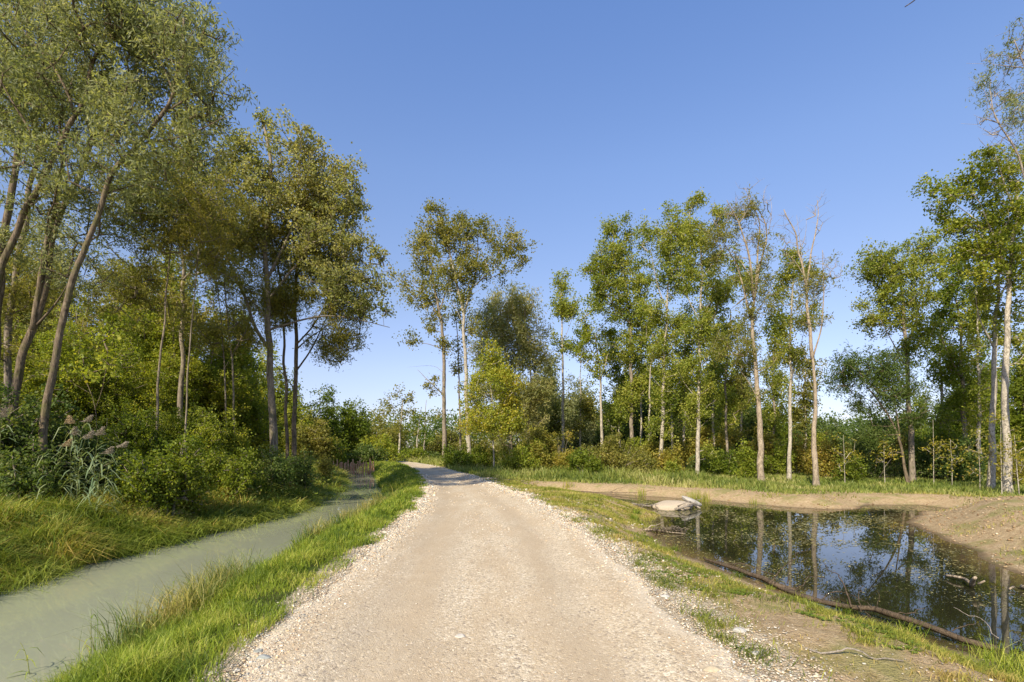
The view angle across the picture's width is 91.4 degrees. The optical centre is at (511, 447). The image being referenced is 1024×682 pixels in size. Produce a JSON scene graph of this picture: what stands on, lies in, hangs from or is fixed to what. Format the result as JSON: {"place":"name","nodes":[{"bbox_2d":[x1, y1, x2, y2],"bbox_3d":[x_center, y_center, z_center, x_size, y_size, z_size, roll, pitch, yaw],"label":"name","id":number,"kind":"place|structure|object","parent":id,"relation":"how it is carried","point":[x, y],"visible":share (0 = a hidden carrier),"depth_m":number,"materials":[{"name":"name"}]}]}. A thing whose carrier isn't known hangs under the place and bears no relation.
{"place":"outdoors","nodes":[
{"label":"outdoors","id":0,"kind":"place"},
{"bbox_2d":[0,456,356,590],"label":"bank grass","id":1,"kind":"structure","parent":0,"point":[55,532],"depth_m":11.49,"materials":[{"name":"green plant"}]},
{"bbox_2d":[0,469,383,681],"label":"creek water","id":2,"kind":"structure","parent":0,"point":[53,614],"depth_m":8.44,"materials":[{"name":"green liquid"}]},
{"bbox_2d":[25,460,429,681],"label":"verge grass","id":3,"kind":"structure","parent":0,"point":[123,665],"depth_m":5.82,"materials":[{"name":"green plant"}]},
{"bbox_2d":[0,0,1023,447],"label":"sky","id":4,"kind":"structure","parent":0,"point":[553,117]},
{"bbox_2d":[3,448,1023,681],"bbox_3d":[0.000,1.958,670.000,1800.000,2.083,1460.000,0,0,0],"label":"ground","id":5,"kind":"structure","parent":0,"point":[885,669],"depth_m":6.27,"materials":[{"name":"soil"}]},
{"bbox_2d":[0,434,67,504],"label":"shrub","id":6,"kind":"object","parent":5,"relation":"on","point":[12,481],"visible":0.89,"depth_m":12.13,"materials":[{"name":"green plant"}]},
{"bbox_2d":[0,0,96,359],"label":"willow tree","id":7,"kind":"object","parent":5,"relation":"on","point":[5,232],"visible":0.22,"depth_m":15.49,"materials":[{"name":"green plant"}]},
{"bbox_2d":[1,246,95,392],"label":"understorey tree","id":8,"kind":"object","parent":5,"relation":"on","point":[21,314],"visible":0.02,"depth_m":26.38,"materials":[{"name":"green plant"}]},
{"bbox_2d":[1,172,105,359],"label":"understorey tree","id":9,"kind":"object","parent":5,"relation":"on","point":[73,299],"visible":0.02,"depth_m":35.23,"materials":[{"name":"green plant"}]},
{"bbox_2d":[0,0,125,468],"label":"willow tree","id":10,"kind":"object","parent":5,"relation":"on","point":[8,308],"visible":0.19,"depth_m":16.90,"materials":[{"name":"green plant"}]},
{"bbox_2d":[0,381,126,496],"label":"shrub","id":11,"kind":"object","parent":5,"relation":"on","point":[28,429],"visible":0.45,"depth_m":13.57,"materials":[{"name":"green plant"}]},
{"bbox_2d":[0,293,159,456],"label":"understorey tree","id":12,"kind":"object","parent":5,"relation":"on","point":[85,403],"visible":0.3,"depth_m":22.59,"materials":[{"name":"green plant"}]},
{"bbox_2d":[56,309,146,462],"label":"sapling","id":13,"kind":"object","parent":5,"relation":"on","point":[112,355],"visible":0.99,"depth_m":15.10,"materials":[{"name":"green plant"}]},
{"bbox_2d":[41,249,162,439],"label":"understorey tree","id":14,"kind":"object","parent":5,"relation":"on","point":[85,319],"visible":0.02,"depth_m":32.46,"materials":[{"name":"green plant"}]},
{"bbox_2d":[0,0,204,291],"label":"willow tree","id":15,"kind":"object","parent":5,"relation":"on","point":[31,76],"visible":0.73,"depth_m":13.15,"materials":[{"name":"green plant"}]},
{"bbox_2d":[37,329,175,441],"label":"understorey tree","id":16,"kind":"object","parent":5,"relation":"on","point":[136,400],"visible":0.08,"depth_m":24.34,"materials":[{"name":"green plant"}]},
{"bbox_2d":[8,0,230,428],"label":"willow tree","id":17,"kind":"object","parent":5,"relation":"on","point":[45,264],"visible":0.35,"depth_m":14.34,"materials":[{"name":"green plant"}]},
{"bbox_2d":[93,397,177,470],"bbox_3d":[-13.515,-0.050,18.273,2.869,3.516,2.785,0,0,0],"label":"shrub","id":18,"kind":"object","parent":5,"relation":"on","point":[144,440],"visible":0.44,"depth_m":17.66,"materials":[{"name":"green plant"}]},
{"bbox_2d":[22,0,259,489],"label":"willow tree","id":19,"kind":"object","parent":5,"relation":"on","point":[185,53],"visible":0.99,"depth_m":12.75,"materials":[{"name":"green plant"}]},
{"bbox_2d":[75,124,234,437],"bbox_3d":[-13.879,-5.044,18.908,5.588,13.413,3.577,0,0,12],"label":"slender tree","id":20,"kind":"object","parent":5,"relation":"on","point":[133,282],"visible":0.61,"depth_m":18.70,"materials":[{"name":"green plant"}]},
{"bbox_2d":[117,353,196,437],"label":"understorey tree","id":21,"kind":"object","parent":5,"relation":"on","point":[167,406],"visible":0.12,"depth_m":26.03,"materials":[{"name":"green plant"}]},
{"bbox_2d":[97,423,223,518],"bbox_3d":[-9.755,0.776,13.857,2.272,2.904,3.007,0,0,32],"label":"shrub","id":22,"kind":"object","parent":5,"relation":"on","point":[179,474],"visible":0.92,"depth_m":13.71,"materials":[{"name":"green plant"}]},
{"bbox_2d":[78,104,275,432],"bbox_3d":[-15.701,-7.284,23.904,8.551,18.028,5.073,0,0,0],"label":"slender tree","id":23,"kind":"object","parent":5,"relation":"on","point":[171,296],"visible":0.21,"depth_m":23.80,"materials":[{"name":"green plant"}]},
{"bbox_2d":[98,243,256,445],"bbox_3d":[-20.668,-5.188,29.798,9.584,14.523,8.209,0,0,0],"label":"understorey tree","id":24,"kind":"object","parent":5,"relation":"on","point":[171,347],"visible":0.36,"depth_m":28.87,"materials":[{"name":"green plant"}]},
{"bbox_2d":[0,476,359,611],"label":"bank sedge","id":25,"kind":"object","parent":5,"relation":"on","point":[176,540],"visible":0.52,"depth_m":12.07,"materials":[{"name":"green plant"}]},
{"bbox_2d":[141,402,231,469],"bbox_3d":[-13.109,-0.014,20.347,3.894,3.772,3.170,0,0,0],"label":"shrub","id":26,"kind":"object","parent":5,"relation":"on","point":[208,433],"visible":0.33,"depth_m":19.96,"materials":[{"name":"green plant"}]},
{"bbox_2d":[137,156,252,452],"bbox_3d":[-11.751,-4.379,18.353,4.162,12.113,3.304,0,0,0],"label":"slender tree","id":27,"kind":"object","parent":5,"relation":"on","point":[200,209],"visible":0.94,"depth_m":18.27,"materials":[{"name":"green plant"}]},
{"bbox_2d":[39,487,400,664],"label":"waterside grass","id":28,"kind":"structure","parent":5,"relation":"on","point":[221,575],"depth_m":6.54,"materials":[{"name":"green plant"}]},
{"bbox_2d":[161,172,282,438],"bbox_3d":[-12.691,-5.090,22.274,5.136,13.557,3.883,0,0,0],"label":"slender tree","id":29,"kind":"object","parent":5,"relation":"on","point":[214,330],"visible":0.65,"depth_m":21.96,"materials":[{"name":"green plant"}]},
{"bbox_2d":[194,443,266,497],"bbox_3d":[-9.965,0.866,17.490,2.723,2.080,3.041,0,0,0],"label":"shrub","id":30,"kind":"object","parent":5,"relation":"on","point":[240,477],"visible":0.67,"depth_m":17.13,"materials":[{"name":"green plant"}]},
{"bbox_2d":[195,281,269,460],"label":"understorey tree","id":31,"kind":"object","parent":5,"relation":"on","point":[248,360],"visible":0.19,"depth_m":33.50,"materials":[{"name":"green plant"}]},
{"bbox_2d":[216,404,255,469],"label":"shrub","id":32,"kind":"object","parent":5,"relation":"on","point":[238,442],"visible":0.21,"depth_m":21.56,"materials":[{"name":"green plant"}]},
{"bbox_2d":[192,350,289,463],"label":"understorey tree","id":33,"kind":"object","parent":5,"relation":"on","point":[257,411],"visible":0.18,"depth_m":32.38,"materials":[{"name":"green plant"}]},
{"bbox_2d":[221,444,302,495],"bbox_3d":[-9.597,0.904,19.649,3.028,2.111,2.676,0,0,33],"label":"shrub","id":34,"kind":"object","parent":5,"relation":"on","point":[274,467],"visible":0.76,"depth_m":19.41,"materials":[{"name":"green plant"}]},
{"bbox_2d":[244,339,307,457],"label":"understorey tree","id":35,"kind":"object","parent":5,"relation":"on","point":[277,374],"visible":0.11,"depth_m":52.21,"materials":[{"name":"green plant"}]},
{"bbox_2d":[172,104,402,453],"bbox_3d":[-10.880,-7.295,23.840,11.259,18.228,4.448,0,0,0],"label":"poplar tree","id":36,"kind":"object","parent":5,"relation":"on","point":[251,181],"visible":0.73,"depth_m":23.67,"materials":[{"name":"green plant"}]},
{"bbox_2d":[252,380,325,457],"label":"understorey tree","id":37,"kind":"object","parent":5,"relation":"on","point":[301,416],"visible":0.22,"depth_m":50.49,"materials":[{"name":"green plant"}]},
{"bbox_2d":[283,446,318,488],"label":"shrub","id":38,"kind":"object","parent":5,"relation":"on","point":[302,471],"visible":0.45,"depth_m":22.46,"materials":[{"name":"green plant"}]},
{"bbox_2d":[238,153,373,463],"bbox_3d":[-10.272,-6.253,25.686,6.960,16.243,5.375,0,0,0],"label":"willow tree","id":39,"kind":"object","parent":5,"relation":"on","point":[285,305],"visible":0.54,"depth_m":24.93,"materials":[{"name":"green plant"}]},
{"bbox_2d":[278,414,343,462],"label":"understorey tree","id":40,"kind":"object","parent":5,"relation":"on","point":[316,441],"visible":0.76,"depth_m":49.04,"materials":[{"name":"green plant"}]},
{"bbox_2d":[302,383,350,452],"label":"understorey tree","id":41,"kind":"object","parent":5,"relation":"on","point":[334,423],"visible":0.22,"depth_m":58.65,"materials":[{"name":"green plant"}]},
{"bbox_2d":[328,398,374,460],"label":"understorey tree","id":42,"kind":"object","parent":5,"relation":"on","point":[356,426],"visible":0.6,"depth_m":61.25,"materials":[{"name":"green plant"}]},
{"bbox_2d":[344,439,392,464],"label":"shrub","id":43,"kind":"object","parent":5,"relation":"on","point":[364,454],"visible":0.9,"depth_m":52.86,"materials":[{"name":"green plant"}]},
{"bbox_2d":[350,433,410,461],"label":"shrub","id":44,"kind":"object","parent":5,"relation":"on","point":[376,441],"visible":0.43,"depth_m":59.44,"materials":[{"name":"green plant"}]},
{"bbox_2d":[357,397,409,450],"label":"understorey tree","id":45,"kind":"object","parent":5,"relation":"on","point":[381,425],"visible":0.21,"depth_m":77.78,"materials":[{"name":"green plant"}]},
{"bbox_2d":[384,382,421,449],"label":"tree","id":46,"kind":"object","parent":5,"relation":"on","point":[395,395],"visible":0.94,"depth_m":73.88,"materials":[{"name":"green plant"}]},
{"bbox_2d":[392,225,452,455],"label":"poplar tree","id":47,"kind":"object","parent":5,"relation":"on","point":[422,287],"visible":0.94,"depth_m":53.83,"materials":[{"name":"green plant"}]},
{"bbox_2d":[434,439,478,467],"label":"shrub","id":48,"kind":"object","parent":5,"relation":"on","point":[454,457],"visible":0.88,"depth_m":43.41,"materials":[{"name":"green plant"}]},
{"bbox_2d":[445,290,472,449],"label":"poplar tree","id":49,"kind":"object","parent":5,"relation":"on","point":[459,368],"visible":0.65,"depth_m":59.95,"materials":[{"name":"green plant"}]},
{"bbox_2d":[414,196,542,452],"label":"poplar tree","id":50,"kind":"object","parent":5,"relation":"on","point":[443,232],"visible":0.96,"depth_m":46.59,"materials":[{"name":"green plant"}]},
{"bbox_2d":[452,337,534,465],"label":"maple tree","id":51,"kind":"object","parent":5,"relation":"on","point":[500,415],"visible":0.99,"depth_m":42.34,"materials":[{"name":"green plant"}]},
{"bbox_2d":[458,280,562,453],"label":"willow tree","id":52,"kind":"object","parent":5,"relation":"on","point":[500,328],"visible":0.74,"depth_m":54.20,"materials":[{"name":"green plant"}]},
{"bbox_2d":[496,442,541,471],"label":"shrub","id":53,"kind":"object","parent":5,"relation":"on","point":[518,460],"visible":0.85,"depth_m":39.32,"materials":[{"name":"green plant"}]},
{"bbox_2d":[527,429,578,469],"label":"shrub","id":54,"kind":"object","parent":5,"relation":"on","point":[558,459],"visible":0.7,"depth_m":43.07,"materials":[{"name":"green plant"}]},
{"bbox_2d":[546,267,583,451],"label":"poplar tree","id":55,"kind":"object","parent":5,"relation":"on","point":[562,308],"visible":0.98,"depth_m":61.72,"materials":[{"name":"green plant"}]},
{"bbox_2d":[489,478,661,528],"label":"spit grass","id":56,"kind":"structure","parent":5,"relation":"on","point":[590,507],"depth_m":18.13,"materials":[{"name":"green plant"}]},
{"bbox_2d":[555,369,595,451],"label":"background tree","id":57,"kind":"object","parent":5,"relation":"on","point":[569,408],"visible":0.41,"depth_m":75.79,"materials":[{"name":"green plant"}]},
{"bbox_2d":[560,340,599,452],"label":"poplar tree","id":58,"kind":"object","parent":5,"relation":"on","point":[585,405],"visible":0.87,"depth_m":63.78,"materials":[{"name":"green plant"}]},
{"bbox_2d":[565,446,607,474],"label":"shrub","id":59,"kind":"object","parent":5,"relation":"on","point":[577,459],"visible":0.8,"depth_m":36.81,"materials":[{"name":"green plant"}]},
{"bbox_2d":[567,296,628,443],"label":"poplar tree","id":60,"kind":"object","parent":5,"relation":"on","point":[586,336],"visible":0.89,"depth_m":55.81,"materials":[{"name":"green plant"}]},
{"bbox_2d":[592,338,634,446],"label":"poplar tree","id":61,"kind":"object","parent":5,"relation":"on","point":[620,419],"visible":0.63,"depth_m":59.89,"materials":[{"name":"green plant"}]},
{"bbox_2d":[572,210,658,438],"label":"poplar tree","id":62,"kind":"object","parent":5,"relation":"on","point":[605,269],"visible":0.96,"depth_m":49.64,"materials":[{"name":"green plant"}]},
{"bbox_2d":[577,429,658,472],"bbox_3d":[8.290,0.623,39.796,6.256,4.059,5.923,0,0,0],"label":"shrub","id":63,"kind":"object","parent":5,"relation":"on","point":[611,452],"visible":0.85,"depth_m":38.56,"materials":[{"name":"green plant"}]},
{"bbox_2d":[621,391,670,447],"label":"background tree","id":64,"kind":"object","parent":5,"relation":"on","point":[635,420],"visible":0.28,"depth_m":65.20,"materials":[{"name":"green plant"}]},
{"bbox_2d":[315,404,1014,449],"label":"wood","id":65,"kind":"object","parent":5,"relation":"on","point":[437,423],"visible":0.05,"depth_m":104.39,"materials":[{"name":"green plant"}]},
{"bbox_2d":[632,199,703,467],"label":"poplar tree","id":66,"kind":"object","parent":5,"relation":"on","point":[658,347],"visible":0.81,"depth_m":41.73,"materials":[{"name":"green plant"}]},
{"bbox_2d":[668,298,705,467],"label":"poplar tree","id":67,"kind":"object","parent":5,"relation":"on","point":[687,347],"visible":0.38,"depth_m":47.91,"materials":[{"name":"green plant"}]},
{"bbox_2d":[669,420,736,467],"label":"shrub","id":68,"kind":"object","parent":5,"relation":"on","point":[704,433],"visible":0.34,"depth_m":46.55,"materials":[{"name":"green plant"}]},
{"bbox_2d":[669,187,745,474],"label":"poplar tree","id":69,"kind":"object","parent":5,"relation":"on","point":[704,329],"visible":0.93,"depth_m":33.82,"materials":[{"name":"green plant"}]},
{"bbox_2d":[393,455,1023,497],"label":"bank grass","id":70,"kind":"structure","parent":5,"relation":"on","point":[689,478],"depth_m":29.50,"materials":[{"name":"green plant"}]},
{"bbox_2d":[687,274,732,445],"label":"poplar tree","id":71,"kind":"object","parent":5,"relation":"on","point":[708,398],"visible":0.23,"depth_m":45.93,"materials":[{"name":"green plant"}]},
{"bbox_2d":[694,447,740,474],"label":"shrub","id":72,"kind":"object","parent":5,"relation":"on","point":[722,464],"visible":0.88,"depth_m":36.77,"materials":[{"name":"green plant"}]},
{"bbox_2d":[703,259,769,458],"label":"poplar tree","id":73,"kind":"object","parent":5,"relation":"on","point":[722,372],"visible":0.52,"depth_m":39.91,"materials":[{"name":"green plant"}]},
{"bbox_2d":[715,347,760,449],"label":"poplar tree","id":74,"kind":"object","parent":5,"relation":"on","point":[736,379],"visible":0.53,"depth_m":46.73,"materials":[{"name":"green plant"}]},
{"bbox_2d":[688,181,789,481],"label":"willow tree","id":75,"kind":"object","parent":5,"relation":"on","point":[751,311],"visible":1,"depth_m":30.38,"materials":[{"name":"green plant"}]},
{"bbox_2d":[732,436,757,478],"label":"shrub","id":76,"kind":"object","parent":5,"relation":"on","point":[748,466],"visible":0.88,"depth_m":32.68,"materials":[{"name":"green plant"}]},
{"bbox_2d":[475,477,1023,681],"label":"weeds","id":77,"kind":"object","parent":5,"relation":"on","point":[1003,676],"visible":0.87,"depth_m":5.51,"materials":[{"name":"green plant"}]},
{"bbox_2d":[728,387,775,452],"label":"background tree","id":78,"kind":"object","parent":5,"relation":"on","point":[748,419],"visible":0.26,"depth_m":54.58,"materials":[{"name":"green plant"}]},
{"bbox_2d":[584,527,951,661],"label":"weed rosettes","id":79,"kind":"object","parent":5,"relation":"on","point":[808,613],"visible":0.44,"depth_m":5.30,"materials":[{"name":"green plant"}]},
{"bbox_2d":[754,317,797,439],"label":"poplar tree","id":80,"kind":"object","parent":5,"relation":"on","point":[776,414],"visible":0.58,"depth_m":43.83,"materials":[{"name":"green plant"}]},
{"bbox_2d":[756,436,800,475],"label":"shrub","id":81,"kind":"object","parent":5,"relation":"on","point":[778,459],"visible":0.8,"depth_m":36.25,"materials":[{"name":"green plant"}]},
{"bbox_2d":[761,241,827,480],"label":"poplar tree","id":82,"kind":"object","parent":5,"relation":"on","point":[790,350],"visible":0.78,"depth_m":31.94,"materials":[{"name":"green plant"}]},
{"bbox_2d":[582,486,1023,572],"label":"soil clods","id":83,"kind":"object","parent":5,"relation":"on","point":[1009,530],"visible":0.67,"depth_m":15.97,"materials":[{"name":"soil"}]},
{"bbox_2d":[787,345,832,444],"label":"poplar tree","id":84,"kind":"object","parent":5,"relation":"on","point":[804,405],"visible":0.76,"depth_m":45.73,"materials":[{"name":"green plant"}]},
{"bbox_2d":[776,191,846,485],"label":"willow tree","id":85,"kind":"object","parent":5,"relation":"on","point":[807,283],"visible":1,"depth_m":27.93,"materials":[{"name":"plant"}]},
{"bbox_2d":[628,509,1023,680],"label":"pond edge grass","id":86,"kind":"structure","parent":5,"relation":"on","point":[1005,664],"depth_m":5.31,"materials":[{"name":"green plant"}]},
{"bbox_2d":[798,427,857,476],"bbox_3d":[21.915,0.459,35.346,3.823,3.734,2.880,0,0,-18],"label":"shrub","id":87,"kind":"object","parent":5,"relation":"on","point":[826,458],"visible":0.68,"depth_m":34.73,"materials":[{"name":"green plant"}]},
{"bbox_2d":[827,449,869,482],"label":"shrub","id":88,"kind":"object","parent":5,"relation":"on","point":[856,470],"visible":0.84,"depth_m":30.38,"materials":[{"name":"green plant"}]},
{"bbox_2d":[819,339,941,483],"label":"willow tree","id":89,"kind":"object","parent":5,"relation":"on","point":[883,371],"visible":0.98,"depth_m":29.19,"materials":[{"name":"green plant"}]},
{"bbox_2d":[846,403,916,466],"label":"background tree","id":90,"kind":"object","parent":5,"relation":"on","point":[879,422],"visible":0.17,"depth_m":43.13,"materials":[{"name":"green plant"}]},
{"bbox_2d":[852,439,917,478],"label":"shrub","id":91,"kind":"object","parent":5,"relation":"on","point":[874,469],"visible":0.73,"depth_m":33.57,"materials":[{"name":"green plant"}]},
{"bbox_2d":[838,224,959,481],"bbox_3d":[23.894,-5.695,31.055,6.559,16.042,4.062,0,0,0],"label":"poplar tree","id":92,"kind":"object","parent":5,"relation":"on","point":[884,269],"visible":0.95,"depth_m":30.68,"materials":[{"name":"green plant"}]},
{"bbox_2d":[906,432,957,479],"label":"shrub","id":93,"kind":"object","parent":5,"relation":"on","point":[925,466],"visible":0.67,"depth_m":33.20,"materials":[{"name":"green plant"}]},
{"bbox_2d":[918,303,959,446],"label":"poplar tree","id":94,"kind":"object","parent":5,"relation":"on","point":[949,420],"visible":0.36,"depth_m":36.92,"materials":[{"name":"green plant"}]},
{"bbox_2d":[935,434,988,482],"bbox_3d":[27.389,0.870,30.183,3.225,3.304,3.407,0,0,0],"label":"shrub","id":95,"kind":"object","parent":5,"relation":"on","point":[961,471],"visible":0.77,"depth_m":29.52,"materials":[{"name":"green plant"}]},
{"bbox_2d":[907,130,1023,493],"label":"poplar tree","id":96,"kind":"object","parent":5,"relation":"on","point":[1012,225],"visible":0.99,"depth_m":23.32,"materials":[{"name":"green plant"}]},
{"bbox_2d":[920,234,1020,452],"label":"poplar tree","id":97,"kind":"object","parent":5,"relation":"on","point":[951,289],"visible":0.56,"depth_m":32.88,"materials":[{"name":"green plant"}]},
{"bbox_2d":[947,286,1011,479],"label":"poplar tree","id":98,"kind":"object","parent":5,"relation":"on","point":[974,390],"visible":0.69,"depth_m":30.96,"materials":[{"name":"green plant"}]},
{"bbox_2d":[952,230,1023,489],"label":"poplar tree","id":99,"kind":"object","parent":5,"relation":"on","point":[997,339],"visible":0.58,"depth_m":24.90,"materials":[{"name":"green plant"}]},
{"bbox_2d":[965,16,1023,180],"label":"willow tree","id":100,"kind":"object","parent":5,"relation":"on","point":[1010,100],"visible":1,"depth_m":20.05,"materials":[{"name":"green plant"}]},
{"bbox_2d":[969,328,1023,469],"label":"background tree","id":101,"kind":"object","parent":5,"relation":"on","point":[1016,387],"visible":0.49,"depth_m":36.22,"materials":[{"name":"green plant"}]},
{"bbox_2d":[192,460,864,681],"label":"path","id":102,"kind":"structure","parent":0,"point":[506,643],"depth_m":5.32,"materials":[{"name":"beige gravel"}]},
{"bbox_2d":[592,493,1023,668],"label":"pond water","id":103,"kind":"structure","parent":0,"point":[904,597],"depth_m":10.85,"materials":[{"name":"blue liquid"}]},
{"bbox_2d":[703,547,823,590],"bbox_3d":[5.235,2.311,9.711,2.155,0.458,2.354,0,0,0],"label":"fallen log","id":104,"kind":"object","parent":103,"relation":"in","point":[763,578],"visible":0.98,"depth_m":9.40,"materials":[{"name":"brown plant"}]},
{"bbox_2d":[628,499,1023,652],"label":"floating leaves","id":105,"kind":"object","parent":103,"relation":"on","point":[786,534],"visible":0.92,"depth_m":13.82,"materials":[{"name":"green plant"}]},
{"bbox_2d":[777,563,997,650],"bbox_3d":[5.159,2.238,7.440,0.988,0.550,2.996,0,0,-15],"label":"fallen log","id":106,"kind":"object","parent":103,"relation":"in","point":[934,628],"visible":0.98,"depth_m":7.03,"materials":[{"name":"brown plant"}]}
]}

